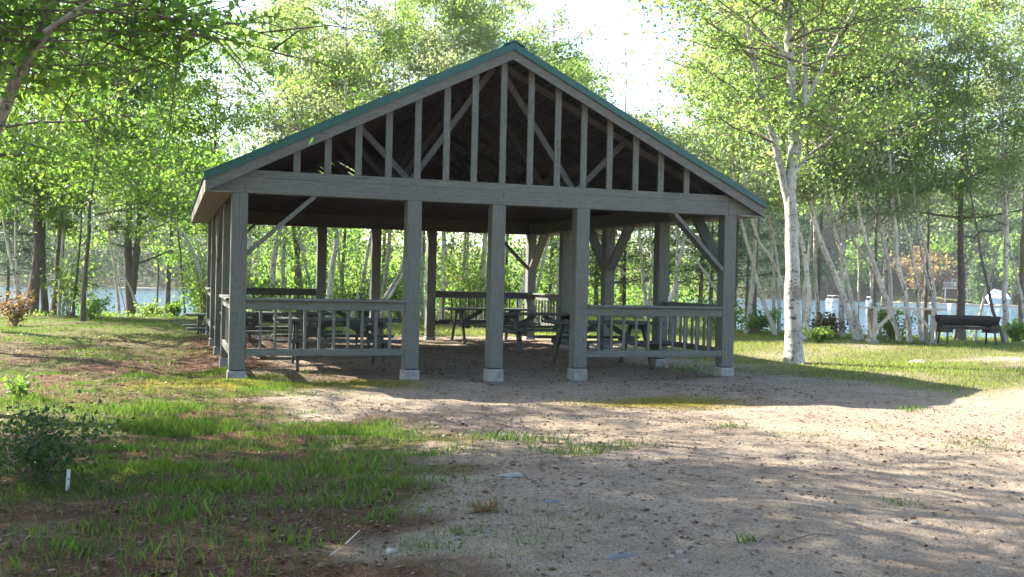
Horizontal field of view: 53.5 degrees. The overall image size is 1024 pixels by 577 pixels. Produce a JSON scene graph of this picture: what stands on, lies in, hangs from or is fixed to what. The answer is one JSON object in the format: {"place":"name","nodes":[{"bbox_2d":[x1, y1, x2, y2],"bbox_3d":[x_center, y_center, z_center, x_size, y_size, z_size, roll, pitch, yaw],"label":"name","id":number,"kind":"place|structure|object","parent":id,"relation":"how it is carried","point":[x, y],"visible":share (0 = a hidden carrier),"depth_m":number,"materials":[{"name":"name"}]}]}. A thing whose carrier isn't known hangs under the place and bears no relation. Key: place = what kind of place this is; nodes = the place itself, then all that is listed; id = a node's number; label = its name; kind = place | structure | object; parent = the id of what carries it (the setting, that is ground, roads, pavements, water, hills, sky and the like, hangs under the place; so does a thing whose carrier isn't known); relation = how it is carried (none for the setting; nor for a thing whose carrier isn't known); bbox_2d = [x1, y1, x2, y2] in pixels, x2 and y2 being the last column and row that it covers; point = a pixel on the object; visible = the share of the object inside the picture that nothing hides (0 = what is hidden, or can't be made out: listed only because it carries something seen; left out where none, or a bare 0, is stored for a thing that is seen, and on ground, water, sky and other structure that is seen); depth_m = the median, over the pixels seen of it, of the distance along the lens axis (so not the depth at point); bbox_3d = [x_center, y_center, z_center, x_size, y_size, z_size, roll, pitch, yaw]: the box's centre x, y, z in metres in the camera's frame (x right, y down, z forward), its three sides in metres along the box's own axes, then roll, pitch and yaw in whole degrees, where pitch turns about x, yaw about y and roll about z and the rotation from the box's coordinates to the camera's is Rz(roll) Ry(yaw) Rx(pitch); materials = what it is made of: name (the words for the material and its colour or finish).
{"place":"outdoors","nodes":[
{"label":"outdoors","id":0,"kind":"place"},
{"bbox_2d":[0,314,254,403],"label":"grass","id":1,"kind":"structure","parent":0,"point":[134,321],"depth_m":20.62,"materials":[{"name":"green plant"}]},
{"bbox_2d":[0,365,677,576],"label":"grass","id":2,"kind":"structure","parent":0,"point":[163,427],"depth_m":8.07,"materials":[{"name":"green plant"}]},
{"bbox_2d":[196,315,784,336],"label":"back lawn","id":3,"kind":"structure","parent":0,"point":[477,331],"depth_m":27.89,"materials":[{"name":"green plant"}]},
{"bbox_2d":[0,236,1023,576],"bbox_3d":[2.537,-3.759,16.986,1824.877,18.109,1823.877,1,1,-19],"label":"ground","id":4,"kind":"structure","parent":0,"point":[846,488],"depth_m":7.72,"materials":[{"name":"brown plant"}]},
{"bbox_2d":[0,285,35,325],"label":"red shrub","id":5,"kind":"object","parent":4,"relation":"on","point":[13,310],"visible":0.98,"depth_m":24.44,"materials":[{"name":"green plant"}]},
{"bbox_2d":[0,20,74,315],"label":"birch tree","id":6,"kind":"object","parent":4,"relation":"on","point":[10,255],"visible":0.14,"depth_m":29.82,"materials":[{"name":"green plant"}]},
{"bbox_2d":[0,207,95,307],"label":"spruce tree","id":7,"kind":"object","parent":4,"relation":"on","point":[28,234],"visible":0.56,"depth_m":36.91,"materials":[{"name":"green plant"}]},
{"bbox_2d":[0,390,136,491],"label":"laurel shrub","id":8,"kind":"object","parent":4,"relation":"on","point":[41,448],"visible":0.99,"depth_m":6.62,"materials":[{"name":"green plant"}]},
{"bbox_2d":[32,246,106,315],"bbox_3d":[-13.329,-0.206,31.028,1.896,2.170,1.837,2,1,33],"label":"bank shrub","id":9,"kind":"object","parent":4,"relation":"on","point":[68,297],"visible":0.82,"depth_m":30.88,"materials":[{"name":"green plant"}]},
{"bbox_2d":[2,3,148,315],"bbox_3d":[-13.372,-4.076,31.280,5.144,10.104,4.661,2,1,24],"label":"birch tree","id":10,"kind":"object","parent":4,"relation":"on","point":[61,257],"visible":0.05,"depth_m":30.97,"materials":[{"name":"green plant"}]},
{"bbox_2d":[0,0,170,314],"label":"maple tree","id":11,"kind":"object","parent":4,"relation":"on","point":[44,303],"visible":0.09,"depth_m":31.23,"materials":[{"name":"green plant"}]},
{"bbox_2d":[0,102,176,314],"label":"maple tree","id":12,"kind":"object","parent":4,"relation":"on","point":[59,224],"visible":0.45,"depth_m":30.39,"materials":[{"name":"green plant"}]},
{"bbox_2d":[0,0,189,314],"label":"maple tree","id":13,"kind":"object","parent":4,"relation":"on","point":[36,266],"visible":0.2,"depth_m":30.86,"materials":[{"name":"green plant"}]},
{"bbox_2d":[0,0,210,314],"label":"maple tree","id":14,"kind":"object","parent":4,"relation":"on","point":[18,178],"visible":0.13,"depth_m":31.82,"materials":[{"name":"green plant"}]},
{"bbox_2d":[0,0,227,190],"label":"maple tree","id":15,"kind":"object","parent":4,"relation":"on","point":[48,148],"visible":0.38,"depth_m":22.95,"materials":[{"name":"green plant"}]},
{"bbox_2d":[29,0,268,315],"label":"maple tree","id":16,"kind":"object","parent":4,"relation":"on","point":[131,265],"visible":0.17,"depth_m":35.94,"materials":[{"name":"green plant"}]},
{"bbox_2d":[93,38,218,295],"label":"birch tree","id":17,"kind":"object","parent":4,"relation":"on","point":[178,227],"visible":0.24,"depth_m":32.95,"materials":[{"name":"green plant"}]},
{"bbox_2d":[90,75,260,315],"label":"maple tree","id":18,"kind":"object","parent":4,"relation":"on","point":[217,108],"visible":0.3,"depth_m":36.82,"materials":[{"name":"green plant"}]},
{"bbox_2d":[95,0,255,315],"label":"maple tree","id":19,"kind":"object","parent":4,"relation":"on","point":[168,287],"visible":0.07,"depth_m":41.91,"materials":[{"name":"green plant"}]},
{"bbox_2d":[0,0,352,320],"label":"maple tree","id":20,"kind":"object","parent":4,"relation":"on","point":[150,200],"visible":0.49,"depth_m":25.82,"materials":[{"name":"green plant"}]},
{"bbox_2d":[0,85,364,282],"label":"wood","id":21,"kind":"object","parent":4,"relation":"on","point":[105,262],"visible":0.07,"depth_m":150.06,"materials":[{"name":"green plant"}]},
{"bbox_2d":[171,241,206,312],"bbox_3d":[-11.003,-0.181,35.850,2.262,4.183,2.376,1,1,16],"label":"bank shrub","id":22,"kind":"object","parent":4,"relation":"on","point":[190,296],"visible":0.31,"depth_m":35.68,"materials":[{"name":"green plant"}]},
{"bbox_2d":[0,0,407,186],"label":"leaning birch tree","id":23,"kind":"object","parent":4,"relation":"on","point":[17,63],"visible":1,"depth_m":8.93,"materials":[{"name":"green plant"}]},
{"bbox_2d":[144,8,291,184],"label":"maple tree","id":24,"kind":"object","parent":4,"relation":"on","point":[227,58],"visible":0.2,"depth_m":37.25,"materials":[{"name":"green plant"}]},
{"bbox_2d":[213,311,342,356],"bbox_3d":[-4.164,0.805,17.986,1.950,0.777,1.637,1,1,-25],"label":"picnic table","id":25,"kind":"object","parent":4,"relation":"on","point":[266,317],"visible":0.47,"depth_m":17.80,"materials":[{"name":"grey wood"}]},
{"bbox_2d":[208,0,351,297],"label":"birch tree","id":26,"kind":"object","parent":4,"relation":"on","point":[296,249],"visible":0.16,"depth_m":35.44,"materials":[{"name":"green plant"}]},
{"bbox_2d":[200,0,366,316],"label":"birch tree","id":27,"kind":"object","parent":4,"relation":"on","point":[239,93],"visible":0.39,"depth_m":33.27,"materials":[{"name":"green plant"}]},
{"bbox_2d":[214,0,372,311],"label":"birch tree","id":28,"kind":"object","parent":4,"relation":"on","point":[265,54],"visible":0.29,"depth_m":34.38,"materials":[{"name":"green plant"}]},
{"bbox_2d":[234,0,381,310],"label":"birch tree","id":29,"kind":"object","parent":4,"relation":"on","point":[290,78],"visible":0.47,"depth_m":32.60,"materials":[{"name":"green plant"}]},
{"bbox_2d":[302,256,369,317],"bbox_3d":[-5.296,-0.003,33.040,2.579,2.285,2.152,2,1,28],"label":"bank shrub","id":30,"kind":"object","parent":4,"relation":"on","point":[353,294],"visible":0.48,"depth_m":32.76,"materials":[{"name":"green plant"}]},
{"bbox_2d":[255,0,418,316],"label":"birch tree","id":31,"kind":"object","parent":4,"relation":"on","point":[369,17],"visible":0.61,"depth_m":31.84,"materials":[{"name":"green plant"}]},
{"bbox_2d":[272,317,401,370],"bbox_3d":[-2.738,0.859,15.933,1.950,0.777,1.637,1,1,-16],"label":"picnic table","id":32,"kind":"object","parent":4,"relation":"on","point":[297,340],"visible":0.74,"depth_m":15.74,"materials":[{"name":"grey wood"}]},
{"bbox_2d":[279,39,400,297],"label":"birch tree","id":33,"kind":"object","parent":4,"relation":"on","point":[339,84],"visible":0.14,"depth_m":34.86,"materials":[{"name":"green plant"}]},
{"bbox_2d":[264,3,434,317],"bbox_3d":[-4.533,-3.852,31.906,5.334,10.234,5.670,1,1,-33],"label":"birch tree","id":34,"kind":"object","parent":4,"relation":"on","point":[388,61],"visible":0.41,"depth_m":32.16,"materials":[{"name":"green plant"}]},
{"bbox_2d":[282,21,423,312],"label":"birch tree","id":35,"kind":"object","parent":4,"relation":"on","point":[303,127],"visible":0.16,"depth_m":35.51,"materials":[{"name":"green plant"}]},
{"bbox_2d":[304,0,440,317],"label":"birch tree","id":36,"kind":"object","parent":4,"relation":"on","point":[385,275],"visible":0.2,"depth_m":32.73,"materials":[{"name":"green plant"}]},
{"bbox_2d":[313,0,516,299],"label":"birch tree","id":37,"kind":"object","parent":4,"relation":"on","point":[396,278],"visible":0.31,"depth_m":31.16,"materials":[{"name":"green plant"}]},
{"bbox_2d":[353,0,476,318],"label":"birch tree","id":38,"kind":"object","parent":4,"relation":"on","point":[422,254],"visible":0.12,"depth_m":33.97,"materials":[{"name":"green plant"}]},
{"bbox_2d":[380,0,507,317],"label":"birch tree","id":39,"kind":"object","parent":4,"relation":"on","point":[430,61],"visible":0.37,"depth_m":30.60,"materials":[{"name":"green plant"}]},
{"bbox_2d":[373,13,518,298],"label":"birch tree","id":40,"kind":"object","parent":4,"relation":"on","point":[445,45],"visible":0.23,"depth_m":31.10,"materials":[{"name":"green plant"}]},
{"bbox_2d":[98,378,796,412],"bbox_3d":[-0.877,1.276,12.498,7.951,0.169,3.694,1,1,-19],"label":"moss","id":41,"kind":"object","parent":4,"relation":"on","point":[617,406],"visible":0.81,"depth_m":12.42,"materials":[{"name":"green plant"}]},
{"bbox_2d":[436,239,486,325],"bbox_3d":[-1.356,-0.315,29.812,2.044,2.915,1.817,1,1,-19],"label":"bank shrub","id":42,"kind":"object","parent":4,"relation":"on","point":[472,284],"visible":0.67,"depth_m":29.67,"materials":[{"name":"green plant"}]},
{"bbox_2d":[411,0,539,318],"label":"birch tree","id":43,"kind":"object","parent":4,"relation":"on","point":[478,26],"visible":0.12,"depth_m":31.12,"materials":[{"name":"green plant"}]},
{"bbox_2d":[190,40,766,381],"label":"picnic pavilion","id":44,"kind":"structure","parent":4,"relation":"on","point":[515,137],"depth_m":15.51,"materials":[{"name":"grey paint"}]},
{"bbox_2d":[400,0,557,318],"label":"birch tree","id":45,"kind":"object","parent":4,"relation":"on","point":[444,234],"visible":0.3,"depth_m":30.65,"materials":[{"name":"green plant"}]},
{"bbox_2d":[246,153,717,318],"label":"undergrowth","id":46,"kind":"object","parent":4,"relation":"on","point":[632,298],"visible":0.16,"depth_m":46.10,"materials":[{"name":"green plant"}]},
{"bbox_2d":[436,307,537,343],"bbox_3d":[-0.585,0.835,23.036,1.950,0.777,1.637,1,1,-17],"label":"picnic table","id":47,"kind":"object","parent":4,"relation":"on","point":[462,322],"visible":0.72,"depth_m":22.87,"materials":[{"name":"grey wood"}]},
{"bbox_2d":[0,361,1015,557],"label":"grass tufts","id":48,"kind":"object","parent":4,"relation":"on","point":[353,467],"visible":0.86,"depth_m":6.67,"materials":[{"name":"green plant"}]},
{"bbox_2d":[480,312,596,353],"bbox_3d":[0.542,0.886,20.619,1.950,0.777,1.637,1,1,-23],"label":"picnic table","id":49,"kind":"object","parent":4,"relation":"on","point":[514,329],"visible":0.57,"depth_m":20.38,"materials":[{"name":"grey wood"}]},
{"bbox_2d":[486,15,618,319],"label":"birch tree","id":50,"kind":"object","parent":4,"relation":"on","point":[556,45],"visible":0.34,"depth_m":29.05,"materials":[{"name":"green plant"}]},
{"bbox_2d":[524,36,630,319],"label":"birch tree","id":51,"kind":"object","parent":4,"relation":"on","point":[557,252],"visible":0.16,"depth_m":32.37,"materials":[{"name":"green plant"}]},
{"bbox_2d":[517,0,653,309],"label":"tall birch tree","id":52,"kind":"object","parent":4,"relation":"on","point":[559,21],"visible":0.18,"depth_m":42.75,"materials":[{"name":"green plant"}]},
{"bbox_2d":[519,231,652,316],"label":"spruce tree","id":53,"kind":"object","parent":4,"relation":"on","point":[592,267],"visible":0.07,"depth_m":39.82,"materials":[{"name":"green plant"}]},
{"bbox_2d":[532,320,676,369],"bbox_3d":[1.531,0.943,17.260,1.950,0.777,1.637,1,1,-20],"label":"picnic table","id":54,"kind":"object","parent":4,"relation":"on","point":[557,340],"visible":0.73,"depth_m":17.19,"materials":[{"name":"grey wood"}]},
{"bbox_2d":[599,93,699,320],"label":"birch tree","id":55,"kind":"object","parent":4,"relation":"on","point":[642,274],"visible":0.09,"depth_m":30.96,"materials":[{"name":"green plant"}]},
{"bbox_2d":[589,222,736,295],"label":"spruce tree","id":56,"kind":"object","parent":4,"relation":"on","point":[674,254],"visible":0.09,"depth_m":41.05,"materials":[{"name":"green plant"}]},
{"bbox_2d":[614,104,717,305],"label":"birch tree","id":57,"kind":"object","parent":4,"relation":"on","point":[649,117],"visible":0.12,"depth_m":30.88,"materials":[{"name":"green plant"}]},
{"bbox_2d":[637,113,732,328],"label":"birch tree","id":58,"kind":"object","parent":4,"relation":"on","point":[677,254],"visible":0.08,"depth_m":30.93,"materials":[{"name":"green plant"}]},
{"bbox_2d":[639,47,781,328],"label":"birch tree","id":59,"kind":"object","parent":4,"relation":"on","point":[678,265],"visible":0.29,"depth_m":29.56,"materials":[{"name":"green plant"}]},
{"bbox_2d":[634,172,803,304],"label":"deciduous tree","id":60,"kind":"object","parent":4,"relation":"on","point":[711,273],"visible":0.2,"depth_m":39.84,"materials":[{"name":"green plant"}]},
{"bbox_2d":[637,0,821,329],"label":"tall birch tree","id":61,"kind":"object","parent":4,"relation":"on","point":[737,231],"visible":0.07,"depth_m":40.11,"materials":[{"name":"green plant"}]},
{"bbox_2d":[631,0,836,291],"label":"birch tree","id":62,"kind":"object","parent":4,"relation":"on","point":[699,151],"visible":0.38,"depth_m":27.60,"materials":[{"name":"green plant"}]},
{"bbox_2d":[659,0,814,334],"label":"birch tree","id":63,"kind":"object","parent":4,"relation":"on","point":[767,313],"visible":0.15,"depth_m":28.10,"materials":[{"name":"green plant"}]},
{"bbox_2d":[485,324,1023,408],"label":"lawn","id":64,"kind":"structure","parent":4,"relation":"on","point":[888,363],"depth_m":19.87,"materials":[{"name":"green plant"}]},
{"bbox_2d":[659,0,849,325],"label":"birch tree","id":65,"kind":"object","parent":4,"relation":"on","point":[773,278],"visible":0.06,"depth_m":29.47,"materials":[{"name":"green plant"}]},
{"bbox_2d":[669,1,844,332],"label":"birch tree","id":66,"kind":"object","parent":4,"relation":"on","point":[750,302],"visible":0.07,"depth_m":28.95,"materials":[{"name":"green plant"}]},
{"bbox_2d":[734,302,783,333],"bbox_3d":[7.006,0.866,29.042,1.686,0.964,1.602,1,1,14],"label":"bank shrub","id":67,"kind":"object","parent":4,"relation":"on","point":[757,322],"visible":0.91,"depth_m":28.81,"materials":[{"name":"green plant"}]},
{"bbox_2d":[685,182,837,323],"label":"deciduous tree","id":68,"kind":"object","parent":4,"relation":"on","point":[764,223],"visible":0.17,"depth_m":41.83,"materials":[{"name":"green plant"}]},
{"bbox_2d":[694,6,835,332],"bbox_3d":[7.321,-4.037,29.280,4.443,10.918,4.607,1,1,10],"label":"birch tree","id":69,"kind":"object","parent":4,"relation":"on","point":[778,281],"visible":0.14,"depth_m":29.15,"materials":[{"name":"green plant"}]},
{"bbox_2d":[738,208,835,298],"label":"tree","id":70,"kind":"object","parent":4,"relation":"on","point":[802,221],"visible":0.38,"depth_m":45.89,"materials":[{"name":"green plant"}]},
{"bbox_2d":[693,0,881,339],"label":"birch tree","id":71,"kind":"object","parent":4,"relation":"on","point":[808,292],"visible":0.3,"depth_m":26.79,"materials":[{"name":"green plant"}]},
{"bbox_2d":[604,0,1023,363],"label":"birch tree","id":72,"kind":"object","parent":4,"relation":"on","point":[793,340],"visible":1,"depth_m":19.08,"materials":[{"name":"green plant"}]},
{"bbox_2d":[743,0,892,339],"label":"birch tree","id":73,"kind":"object","parent":4,"relation":"on","point":[853,327],"visible":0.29,"depth_m":26.90,"materials":[{"name":"green plant"}]},
{"bbox_2d":[728,10,914,339],"bbox_3d":[8.762,-3.622,28.245,4.681,10.357,5.105,1,1,-35],"label":"birch tree","id":74,"kind":"object","parent":4,"relation":"on","point":[856,245],"visible":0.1,"depth_m":27.83,"materials":[{"name":"green plant"}]},
{"bbox_2d":[805,217,849,291],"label":"tree","id":75,"kind":"object","parent":4,"relation":"on","point":[826,235],"visible":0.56,"depth_m":174.50,"materials":[{"name":"green plant"}]},
{"bbox_2d":[715,0,952,341],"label":"birch tree","id":76,"kind":"object","parent":4,"relation":"on","point":[881,283],"visible":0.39,"depth_m":26.36,"materials":[{"name":"green plant"}]},
{"bbox_2d":[739,2,956,338],"bbox_3d":[8.826,-3.708,28.042,5.823,10.505,4.713,1,1,-19],"label":"birch tree","id":77,"kind":"object","parent":4,"relation":"on","point":[846,277],"visible":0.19,"depth_m":27.58,"materials":[{"name":"green plant"}]},
{"bbox_2d":[764,2,937,326],"bbox_3d":[8.631,-3.775,28.532,4.741,10.567,5.726,1,1,-19],"label":"birch tree","id":78,"kind":"object","parent":4,"relation":"on","point":[804,283],"visible":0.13,"depth_m":27.65,"materials":[{"name":"green plant"}]},
{"bbox_2d":[774,3,938,336],"bbox_3d":[9.631,-4.013,28.478,4.647,11.100,4.829,2,1,22],"label":"birch tree","id":79,"kind":"object","parent":4,"relation":"on","point":[841,316],"visible":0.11,"depth_m":28.43,"materials":[{"name":"green plant"}]},
{"bbox_2d":[833,232,886,300],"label":"tree","id":80,"kind":"object","parent":4,"relation":"on","point":[852,270],"visible":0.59,"depth_m":166.39,"materials":[{"name":"green plant"}]},
{"bbox_2d":[697,125,1023,302],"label":"wood","id":81,"kind":"object","parent":4,"relation":"on","point":[936,230],"visible":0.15,"depth_m":173.09,"materials":[{"name":"green plant"}]},
{"bbox_2d":[824,0,951,327],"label":"birch tree","id":82,"kind":"object","parent":4,"relation":"on","point":[867,229],"visible":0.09,"depth_m":27.99,"materials":[{"name":"green plant"}]},
{"bbox_2d":[805,0,977,341],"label":"birch tree","id":83,"kind":"object","parent":4,"relation":"on","point":[892,191],"visible":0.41,"depth_m":26.49,"materials":[{"name":"green plant"}]},
{"bbox_2d":[821,0,970,341],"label":"birch tree","id":84,"kind":"object","parent":4,"relation":"on","point":[920,329],"visible":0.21,"depth_m":27.23,"materials":[{"name":"green plant"}]},
{"bbox_2d":[817,1,982,339],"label":"birch tree","id":85,"kind":"object","parent":4,"relation":"on","point":[890,287],"visible":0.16,"depth_m":28.24,"materials":[{"name":"green plant"}]},
{"bbox_2d":[858,306,946,344],"bbox_3d":[9.944,0.957,25.994,2.050,0.935,0.840,1,1,7],"label":"serving table","id":86,"kind":"object","parent":4,"relation":"on","point":[927,338],"visible":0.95,"depth_m":25.74,"materials":[{"name":"grey wood"}]},
{"bbox_2d":[822,0,992,333],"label":"birch tree","id":87,"kind":"object","parent":4,"relation":"on","point":[945,11],"visible":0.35,"depth_m":27.85,"materials":[{"name":"green plant"}]},
{"bbox_2d":[827,2,1003,336],"bbox_3d":[10.752,-4.089,28.973,5.484,11.221,4.678,1,1,-19],"label":"birch tree","id":88,"kind":"object","parent":4,"relation":"on","point":[885,264],"visible":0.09,"depth_m":28.78,"materials":[{"name":"green plant"}]},
{"bbox_2d":[809,14,1023,340],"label":"pine tree","id":89,"kind":"object","parent":4,"relation":"on","point":[960,334],"visible":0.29,"depth_m":28.40,"materials":[{"name":"green plant"}]},
{"bbox_2d":[886,246,957,301],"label":"tree","id":90,"kind":"object","parent":4,"relation":"on","point":[906,263],"visible":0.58,"depth_m":159.64,"materials":[{"name":"orange plant"}]},
{"bbox_2d":[822,0,1023,341],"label":"birch tree","id":91,"kind":"object","parent":4,"relation":"on","point":[961,138],"visible":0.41,"depth_m":26.92,"materials":[{"name":"green plant"}]},
{"bbox_2d":[823,0,1022,334],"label":"tall birch tree","id":92,"kind":"object","parent":4,"relation":"on","point":[925,299],"visible":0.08,"depth_m":33.93,"materials":[{"name":"green plant"}]},
{"bbox_2d":[873,4,1023,342],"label":"birch tree","id":93,"kind":"object","parent":4,"relation":"on","point":[981,58],"visible":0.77,"depth_m":26.48,"materials":[{"name":"green plant"}]},
{"bbox_2d":[929,229,982,279],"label":"tree","id":94,"kind":"object","parent":4,"relation":"on","point":[947,242],"visible":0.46,"depth_m":164.21,"materials":[{"name":"green plant"}]},
{"bbox_2d":[905,0,1023,317],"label":"birch tree","id":95,"kind":"object","parent":4,"relation":"on","point":[996,3],"visible":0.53,"depth_m":27.98,"materials":[{"name":"green plant"}]},
{"bbox_2d":[911,0,1023,340],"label":"birch tree","id":96,"kind":"object","parent":4,"relation":"on","point":[1005,277],"visible":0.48,"depth_m":27.96,"materials":[{"name":"green plant"}]},
{"bbox_2d":[932,315,1002,345],"bbox_3d":[11.467,1.066,25.596,1.861,0.768,0.560,1,1,-5],"label":"bench","id":97,"kind":"object","parent":4,"relation":"on","point":[950,323],"visible":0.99,"depth_m":25.41,"materials":[{"name":"black wood"}]},
{"bbox_2d":[919,5,1023,340],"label":"birch tree","id":98,"kind":"object","parent":4,"relation":"on","point":[1011,183],"visible":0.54,"depth_m":28.46,"materials":[{"name":"green plant"}]},
{"bbox_2d":[921,0,1023,325],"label":"tall birch tree","id":99,"kind":"object","parent":4,"relation":"on","point":[1021,280],"visible":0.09,"depth_m":33.02,"materials":[{"name":"green plant"}]},
{"bbox_2d":[954,254,995,303],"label":"tree","id":100,"kind":"object","parent":4,"relation":"on","point":[977,287],"visible":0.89,"depth_m":149.61,"materials":[{"name":"green plant"}]},
{"bbox_2d":[989,228,1020,304],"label":"tree","id":101,"kind":"object","parent":4,"relation":"on","point":[1015,239],"visible":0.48,"depth_m":148.99,"materials":[{"name":"green plant"}]},
{"bbox_2d":[0,285,1023,337],"bbox_3d":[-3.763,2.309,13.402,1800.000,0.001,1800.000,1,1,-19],"label":"water","id":102,"kind":"structure","parent":0,"point":[144,296],"depth_m":98.95,"materials":[{"name":"blue liquid"}]},
{"bbox_2d":[7,0,1023,251],"label":"sky","id":103,"kind":"structure","parent":0,"point":[610,12],"materials":[{"name":"white"}]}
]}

